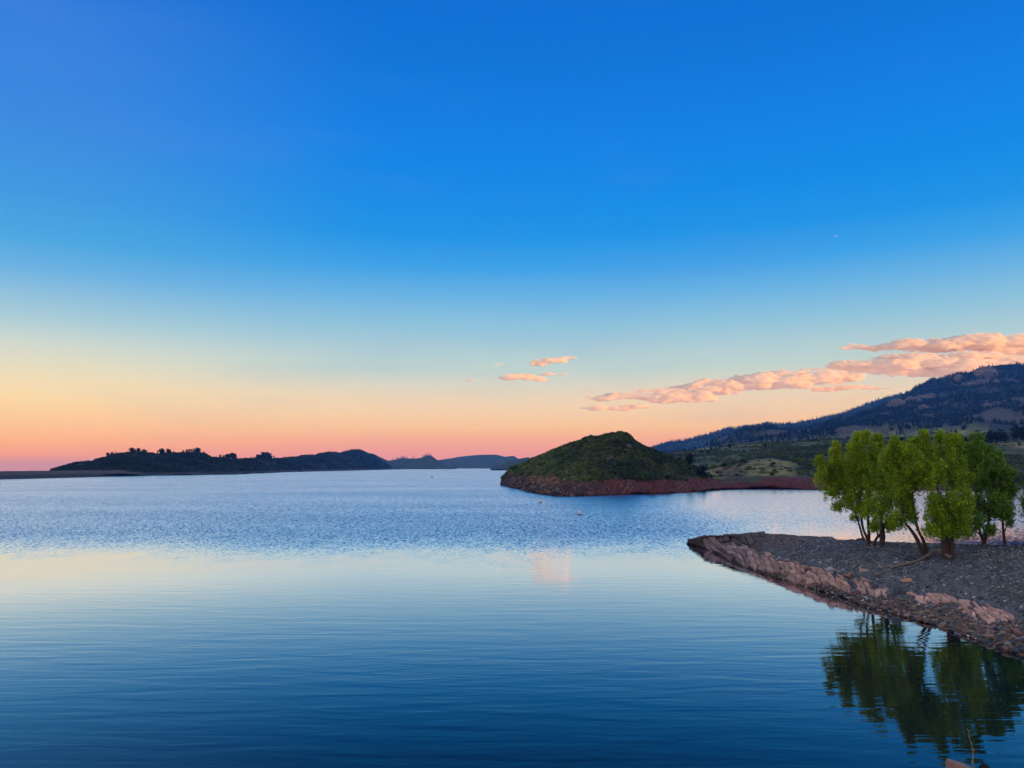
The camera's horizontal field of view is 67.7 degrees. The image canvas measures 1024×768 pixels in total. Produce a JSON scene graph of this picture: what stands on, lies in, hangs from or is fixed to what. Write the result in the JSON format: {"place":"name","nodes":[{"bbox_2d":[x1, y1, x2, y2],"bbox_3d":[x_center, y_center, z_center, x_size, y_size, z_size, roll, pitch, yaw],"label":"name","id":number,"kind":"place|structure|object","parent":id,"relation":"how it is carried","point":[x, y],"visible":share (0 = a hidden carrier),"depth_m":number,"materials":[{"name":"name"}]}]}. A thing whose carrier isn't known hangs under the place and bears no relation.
{"place":"outdoors","nodes":[
{"label":"outdoors","id":0,"kind":"place"},
{"bbox_2d":[78,452,387,475],"bbox_3d":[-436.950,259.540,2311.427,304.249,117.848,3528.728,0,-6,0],"label":"lakeside hills","id":1,"kind":"structure","parent":0,"point":[168,473],"depth_m":874.08,"materials":[{"name":"green plant"}]},
{"bbox_2d":[49,449,391,471],"bbox_3d":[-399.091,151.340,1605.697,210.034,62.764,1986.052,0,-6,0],"label":"lakeside scrub","id":2,"kind":"object","parent":1,"relation":"on","point":[157,463],"visible":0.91,"depth_m":895.18,"materials":[{"name":"green plant"}]},
{"bbox_2d":[386,455,455,469],"bbox_3d":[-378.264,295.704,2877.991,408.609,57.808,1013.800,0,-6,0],"label":"distant hill","id":3,"kind":"structure","parent":0,"point":[428,462],"depth_m":2672.47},
{"bbox_2d":[439,455,517,468],"bbox_3d":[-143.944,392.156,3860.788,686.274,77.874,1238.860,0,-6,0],"label":"distant mesa","id":4,"kind":"structure","parent":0,"point":[478,462],"depth_m":3705.51,"materials":[{"name":"blue"}]},
{"bbox_2d":[491,457,529,468],"bbox_3d":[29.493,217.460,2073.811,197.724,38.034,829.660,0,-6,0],"label":"distant spit","id":5,"kind":"structure","parent":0,"point":[506,465],"depth_m":1953.49,"materials":[{"name":"blue"}]},
{"bbox_2d":[0,469,1023,767],"bbox_3d":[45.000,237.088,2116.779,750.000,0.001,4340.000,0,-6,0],"label":"water","id":6,"kind":"structure","parent":0,"point":[414,619],"depth_m":35.78,"materials":[{"name":"blue liquid"}]},
{"bbox_2d":[0,0,1023,470],"label":"sky","id":7,"kind":"structure","parent":0,"point":[386,229],"materials":[{"name":"blue"}]},
{"bbox_2d":[501,442,709,495],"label":"headland","id":8,"kind":"structure","parent":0,"point":[611,480],"depth_m":227.81,"materials":[{"name":"brown stone"}]},
{"bbox_2d":[500,472,709,495],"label":"rock rubble","id":9,"kind":"object","parent":8,"relation":"on","point":[552,485],"visible":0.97,"depth_m":226.95,"materials":[{"name":"brown stone"}]},
{"bbox_2d":[500,431,713,481],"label":"headland brush","id":10,"kind":"object","parent":8,"relation":"on","point":[590,454],"visible":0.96,"depth_m":261.82,"materials":[{"name":"green plant"}]},
{"bbox_2d":[569,479,710,495],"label":"rock ribs","id":11,"kind":"object","parent":8,"relation":"on","point":[630,484],"visible":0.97,"depth_m":227.67,"materials":[{"name":"brown stone"}]},
{"bbox_2d":[645,471,656,481],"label":"leafy tree","id":12,"kind":"object","parent":8,"relation":"on","point":[650,475],"visible":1,"depth_m":233.28,"materials":[{"name":"green plant"}]},
{"bbox_2d":[684,453,695,464],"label":"pine tree","id":13,"kind":"object","parent":8,"relation":"on","point":[689,458],"visible":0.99,"depth_m":302.07,"materials":[{"name":"green plant"}]},
{"bbox_2d":[695,467,702,474],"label":"juniper tree","id":14,"kind":"object","parent":8,"relation":"on","point":[698,471],"visible":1,"depth_m":273.70,"materials":[{"name":"green plant"}]},
{"bbox_2d":[700,465,707,477],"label":"juniper tree","id":15,"kind":"object","parent":8,"relation":"on","point":[703,470],"visible":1,"depth_m":274.29,"materials":[{"name":"green plant"}]},
{"bbox_2d":[655,394,903,451],"bbox_3d":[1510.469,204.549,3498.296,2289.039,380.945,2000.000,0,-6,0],"label":"mountain ridge","id":16,"kind":"structure","parent":0,"point":[824,419],"depth_m":3432.90,"materials":[{"name":"plant"}]},
{"bbox_2d":[650,391,907,452],"bbox_3d":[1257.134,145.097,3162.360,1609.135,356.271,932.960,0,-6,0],"label":"ridge forest","id":17,"kind":"object","parent":16,"relation":"on","point":[661,449],"visible":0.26,"depth_m":3424.50,"materials":[{"name":"green plant"}]},
{"bbox_2d":[673,436,1021,467],"bbox_3d":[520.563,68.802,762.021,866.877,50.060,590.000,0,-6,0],"label":"green hill","id":18,"kind":"structure","parent":0,"point":[709,462],"depth_m":690.05,"materials":[{"name":"green plant"}]},
{"bbox_2d":[668,435,1020,467],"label":"hillside scrub","id":19,"kind":"object","parent":18,"relation":"on","point":[759,451],"visible":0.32,"depth_m":696.06,"materials":[{"name":"green plant"}]},
{"bbox_2d":[681,442,1023,492],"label":"shore hill","id":20,"kind":"structure","parent":0,"point":[757,477],"depth_m":294.31,"materials":[{"name":"green plant"}]},
{"bbox_2d":[699,463,708,470],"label":"leafy tree","id":21,"kind":"object","parent":20,"relation":"on","point":[706,467],"visible":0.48,"depth_m":338.81,"materials":[{"name":"green plant"}]},
{"bbox_2d":[698,478,823,488],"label":"rock ribs","id":22,"kind":"object","parent":20,"relation":"on","point":[769,484],"visible":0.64,"depth_m":277.48,"materials":[{"name":"brown stone"}]},
{"bbox_2d":[685,477,1020,492],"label":"red scree","id":23,"kind":"structure","parent":20,"relation":"on","point":[783,481],"depth_m":273.54,"materials":[{"name":"red stone"}]},
{"bbox_2d":[706,440,1023,485],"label":"sagebrush","id":24,"kind":"object","parent":20,"relation":"on","point":[805,459],"visible":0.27,"depth_m":397.22,"materials":[{"name":"green plant"}]},
{"bbox_2d":[982,432,988,442],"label":"pine tree","id":25,"kind":"object","parent":20,"relation":"on","point":[986,436],"visible":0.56,"depth_m":542.93,"materials":[{"name":"green plant"}]},
{"bbox_2d":[986,430,995,443],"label":"pine tree","id":26,"kind":"object","parent":20,"relation":"on","point":[991,436],"visible":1,"depth_m":543.97,"materials":[{"name":"green plant"}]},
{"bbox_2d":[994,431,1000,443],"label":"pine tree","id":27,"kind":"object","parent":20,"relation":"on","point":[997,437],"visible":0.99,"depth_m":544.53,"materials":[{"name":"green plant"}]},
{"bbox_2d":[995,429,1005,442],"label":"pine tree","id":28,"kind":"object","parent":20,"relation":"on","point":[1002,436],"visible":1,"depth_m":544.32,"materials":[{"name":"green plant"}]},
{"bbox_2d":[1003,432,1009,442],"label":"pine tree","id":29,"kind":"object","parent":20,"relation":"on","point":[1006,437],"visible":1,"depth_m":545.76,"materials":[{"name":"green plant"}]},
{"bbox_2d":[1008,425,1023,441],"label":"pine tree","id":30,"kind":"object","parent":20,"relation":"on","point":[1016,433],"visible":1,"depth_m":546.85,"materials":[{"name":"green plant"}]},
{"bbox_2d":[1014,471,1023,481],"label":"leafy tree","id":31,"kind":"object","parent":20,"relation":"on","point":[1020,477],"visible":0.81,"depth_m":301.53,"materials":[{"name":"green plant"}]},
{"bbox_2d":[1020,427,1023,439],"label":"pine tree","id":32,"kind":"object","parent":20,"relation":"on","point":[1022,437],"visible":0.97,"depth_m":548.19,"materials":[{"name":"green plant"}]},
{"bbox_2d":[687,533,1023,649],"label":"gravel point","id":33,"kind":"structure","parent":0,"point":[701,544],"depth_m":48.13,"materials":[{"name":"grey gravel"}]},
{"bbox_2d":[688,535,732,546],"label":"rock outcrop","id":34,"kind":"object","parent":33,"relation":"on","point":[691,541],"visible":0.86,"depth_m":74.94,"materials":[{"name":"stone"}]},
{"bbox_2d":[703,536,733,561],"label":"rock outcrop","id":35,"kind":"object","parent":33,"relation":"on","point":[712,547],"visible":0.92,"depth_m":72.16,"materials":[{"name":"brown stone"}]},
{"bbox_2d":[719,542,754,568],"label":"rock outcrop","id":36,"kind":"object","parent":33,"relation":"on","point":[735,551],"visible":0.91,"depth_m":65.30,"materials":[{"name":"brown stone"}]},
{"bbox_2d":[717,531,768,544],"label":"rock outcrop","id":37,"kind":"object","parent":33,"relation":"on","point":[749,540],"visible":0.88,"depth_m":69.56,"materials":[{"name":"grey stone"}]},
{"bbox_2d":[744,547,780,574],"bbox_3d":[20.046,14.183,61.015,2.007,1.393,11.630,-1,-6,11],"label":"rock outcrop","id":38,"kind":"object","parent":33,"relation":"on","point":[770,562],"visible":0.9,"depth_m":59.26,"materials":[{"name":"stone"}]},
{"bbox_2d":[775,561,807,584],"bbox_3d":[20.078,13.495,54.469,1.739,1.441,7.047,0,-6,0],"label":"rock outcrop","id":39,"kind":"object","parent":33,"relation":"on","point":[797,570],"visible":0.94,"depth_m":53.91,"materials":[{"name":"stone"}]},
{"bbox_2d":[802,564,837,587],"bbox_3d":[20.492,13.058,51.092,1.889,1.388,6.535,0,-6,0],"label":"rock outcrop","id":40,"kind":"object","parent":33,"relation":"on","point":[812,578],"visible":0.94,"depth_m":50.75,"materials":[{"name":"stone"}]},
{"bbox_2d":[812,439,864,538],"bbox_3d":[25.333,8.169,59.210,4.259,7.689,3.158,0,-6,0],"label":"cottonwood tree","id":41,"kind":"object","parent":33,"relation":"on","point":[830,474],"visible":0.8,"depth_m":58.94,"materials":[{"name":"green plant"}]},
{"bbox_2d":[834,574,851,593],"bbox_3d":[20.855,12.650,47.850,0.916,1.051,3.282,0,-6,0],"label":"rock outcrop","id":42,"kind":"object","parent":33,"relation":"on","point":[839,581],"visible":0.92,"depth_m":47.97,"materials":[{"name":"stone"}]},
{"bbox_2d":[853,577,871,593],"bbox_3d":[21.395,12.449,46.639,1.091,0.992,3.087,-3,-7,24],"label":"rock outcrop","id":43,"kind":"object","parent":33,"relation":"on","point":[865,585],"visible":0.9,"depth_m":46.87,"materials":[{"name":"stone"}]},
{"bbox_2d":[842,427,885,545],"bbox_3d":[26.879,7.775,57.913,3.622,8.872,2.731,0,-6,0],"label":"cottonwood tree","id":44,"kind":"object","parent":33,"relation":"on","point":[856,461],"visible":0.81,"depth_m":57.76,"materials":[{"name":"green plant"}]},
{"bbox_2d":[868,587,888,596],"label":"rock outcrop","id":45,"kind":"object","parent":33,"relation":"on","point":[883,590],"visible":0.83,"depth_m":45.05,"materials":[{"name":"pink stone"}]},
{"bbox_2d":[859,454,901,545],"bbox_3d":[27.614,8.533,56.403,5.045,6.915,2.852,5,-8,-39],"label":"cottonwood tree","id":46,"kind":"object","parent":33,"relation":"on","point":[883,504],"visible":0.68,"depth_m":55.93,"materials":[{"name":"green plant"}]},
{"bbox_2d":[751,533,1023,655],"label":"gravel","id":47,"kind":"structure","parent":33,"relation":"on","point":[956,611],"depth_m":47.91,"materials":[{"name":"grey gravel"}]},
{"bbox_2d":[885,589,894,595],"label":"rock","id":48,"kind":"object","parent":33,"relation":"on","point":[889,592],"visible":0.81,"depth_m":44.30,"materials":[{"name":"grey stone"}]},
{"bbox_2d":[892,583,899,594],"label":"rock","id":49,"kind":"object","parent":33,"relation":"on","point":[896,588],"visible":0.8,"depth_m":44.43,"materials":[{"name":"grey stone"}]},
{"bbox_2d":[842,550,953,575],"bbox_3d":[25.534,11.840,51.297,6.460,1.394,5.315,0,-6,0],"label":"driftwood branch","id":50,"kind":"object","parent":33,"relation":"on","point":[929,554],"visible":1,"depth_m":49.85,"materials":[{"name":"brown wood"}]},
{"bbox_2d":[900,588,906,594],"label":"rock","id":51,"kind":"object","parent":33,"relation":"on","point":[902,591],"visible":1,"depth_m":44.36,"materials":[{"name":"grey stone"}]},
{"bbox_2d":[879,433,928,555],"bbox_3d":[26.777,7.486,51.816,3.312,8.480,3.506,0,-6,0],"label":"cottonwood tree","id":52,"kind":"object","parent":33,"relation":"on","point":[903,487],"visible":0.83,"depth_m":51.64,"materials":[{"name":"green plant"}]},
{"bbox_2d":[899,578,912,581],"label":"rock","id":53,"kind":"object","parent":33,"relation":"on","point":[906,580],"visible":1,"depth_m":46.48,"materials":[{"name":"brown stone"}]},
{"bbox_2d":[904,555,915,560],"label":"rock","id":54,"kind":"object","parent":33,"relation":"on","point":[909,557],"visible":0.64,"depth_m":50.51,"materials":[{"name":"grey stone"}]},
{"bbox_2d":[906,592,954,604],"bbox_3d":[23.797,12.267,43.191,2.326,0.664,2.393,0,-6,0],"label":"rock outcrop","id":55,"kind":"object","parent":33,"relation":"on","point":[938,596],"visible":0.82,"depth_m":43.30,"materials":[{"name":"pink stone"}]},
{"bbox_2d":[900,428,977,557],"bbox_3d":[28.238,7.189,50.452,5.355,8.682,3.952,0,-6,0],"label":"cottonwood tree","id":56,"kind":"object","parent":33,"relation":"on","point":[946,523],"visible":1,"depth_m":49.86,"materials":[{"name":"green plant"}]},
{"bbox_2d":[949,596,975,617],"bbox_3d":[24.481,12.147,41.201,0.907,0.750,4.503,-2,-7,20],"label":"rock outcrop","id":57,"kind":"object","parent":33,"relation":"on","point":[964,603],"visible":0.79,"depth_m":41.21,"materials":[{"name":"pink stone"}]},
{"bbox_2d":[954,430,1018,544],"bbox_3d":[33.299,7.274,53.914,4.885,8.026,3.684,0,-6,0],"label":"cottonwood tree","id":58,"kind":"object","parent":33,"relation":"on","point":[990,468],"visible":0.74,"depth_m":53.42,"materials":[{"name":"green plant"}]},
{"bbox_2d":[983,637,990,642],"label":"shore stone","id":59,"kind":"object","parent":33,"relation":"on","point":[986,640],"visible":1,"depth_m":34.89,"materials":[{"name":"grey stone"}]},
{"bbox_2d":[983,634,993,638],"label":"shore stone","id":60,"kind":"object","parent":33,"relation":"on","point":[989,636],"visible":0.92,"depth_m":35.10,"materials":[{"name":"brown stone"}]},
{"bbox_2d":[972,601,1014,624],"bbox_3d":[24.812,11.959,39.425,1.448,0.745,4.781,-2,-7,20],"label":"rock outcrop","id":61,"kind":"object","parent":33,"relation":"on","point":[982,610],"visible":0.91,"depth_m":39.08,"materials":[{"name":"pink stone"}]},
{"bbox_2d":[995,641,1003,646],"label":"shore stone","id":62,"kind":"object","parent":33,"relation":"on","point":[998,643],"visible":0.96,"depth_m":34.06,"materials":[{"name":"stone"}]},
{"bbox_2d":[1001,646,1008,651],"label":"shore stone","id":63,"kind":"object","parent":33,"relation":"on","point":[1005,648],"visible":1,"depth_m":33.24,"materials":[{"name":"stone"}]},
{"bbox_2d":[990,483,1021,543],"bbox_3d":[34.250,8.896,53.070,1.868,4.456,3.668,-5,-8,39],"label":"cottonwood tree","id":64,"kind":"object","parent":33,"relation":"on","point":[1010,514],"visible":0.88,"depth_m":52.60,"materials":[{"name":"green plant"}]},
{"bbox_2d":[1005,612,1014,622],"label":"rock outcrop","id":65,"kind":"object","parent":33,"relation":"on","point":[1012,619],"visible":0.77,"depth_m":37.91,"materials":[{"name":"pink stone"}]},
{"bbox_2d":[1011,647,1020,653],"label":"shore stone","id":66,"kind":"object","parent":33,"relation":"on","point":[1016,650],"visible":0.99,"depth_m":32.84,"materials":[{"name":"grey stone"}]},
{"bbox_2d":[1017,472,1023,522],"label":"cottonwood tree","id":67,"kind":"object","parent":33,"relation":"on","point":[1022,503],"visible":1,"depth_m":52.33,"materials":[{"name":"green plant"}]},
{"bbox_2d":[694,364,1023,450],"bbox_3d":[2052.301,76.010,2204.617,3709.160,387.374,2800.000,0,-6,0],"label":"mountain slope","id":68,"kind":"structure","parent":0,"point":[1002,413],"depth_m":1526.72,"materials":[{"name":"green plant"}]},
{"bbox_2d":[836,428,851,432],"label":"cliff","id":69,"kind":"structure","parent":68,"relation":"on","point":[843,430],"depth_m":1387.43,"materials":[{"name":"grey stone"}]},
{"bbox_2d":[673,361,1023,451],"bbox_3d":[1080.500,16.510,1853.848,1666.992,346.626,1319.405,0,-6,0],"label":"mountain forest","id":70,"kind":"object","parent":68,"relation":"on","point":[854,420],"visible":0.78,"depth_m":1794.64,"materials":[{"name":"green plant"}]},
{"bbox_2d":[886,398,905,407],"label":"cliff","id":71,"kind":"structure","parent":68,"relation":"on","point":[897,401],"depth_m":1909.67,"materials":[{"name":"grey stone"}]},
{"bbox_2d":[905,396,921,402],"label":"cliff","id":72,"kind":"structure","parent":68,"relation":"on","point":[917,398],"depth_m":2181.44,"materials":[{"name":"stone"}]},
{"bbox_2d":[918,404,931,408],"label":"cliff","id":73,"kind":"structure","parent":68,"relation":"on","point":[923,406],"depth_m":1846.68,"materials":[{"name":"stone"}]},
{"bbox_2d":[918,393,936,398],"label":"cliff","id":74,"kind":"structure","parent":68,"relation":"on","point":[928,395],"depth_m":2201.95,"materials":[{"name":"stone"}]},
{"bbox_2d":[953,374,965,381],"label":"cliff","id":75,"kind":"structure","parent":68,"relation":"on","point":[958,378],"depth_m":2311.01,"materials":[{"name":"grey stone"}]},
{"bbox_2d":[960,382,974,386],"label":"cliff","id":76,"kind":"structure","parent":68,"relation":"on","point":[967,383],"depth_m":2244.01,"materials":[{"name":"grey stone"}]},
{"bbox_2d":[973,365,997,378],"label":"cliff","id":77,"kind":"structure","parent":68,"relation":"on","point":[988,370],"depth_m":2277.24,"materials":[{"name":"grey stone"}]},
{"bbox_2d":[967,729,974,767],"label":"dry stem","id":78,"kind":"object","parent":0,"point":[972,762],"visible":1,"depth_m":2.80,"materials":[{"name":"brown plant"}]},
{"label":"near bank","id":79,"kind":"structure","parent":0,"visible":0},
{"bbox_2d":[946,759,971,767],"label":"rock","id":80,"kind":"object","parent":79,"relation":"on","point":[950,763],"visible":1,"depth_m":2.83,"materials":[{"name":"stone"}]},
{"bbox_2d":[978,763,989,767],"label":"rock","id":81,"kind":"object","parent":79,"relation":"on","point":[982,765],"visible":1,"depth_m":2.81,"materials":[{"name":"brown stone"}]},
{"bbox_3d":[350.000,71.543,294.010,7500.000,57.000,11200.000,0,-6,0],"label":"ground","id":82,"kind":"structure","parent":0,"visible":0},
{"bbox_2d":[0,470,153,479],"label":"dam","id":83,"kind":"structure","parent":82,"relation":"on","point":[44,474],"depth_m":564.77,"materials":[{"name":"grey concrete"}]}
]}

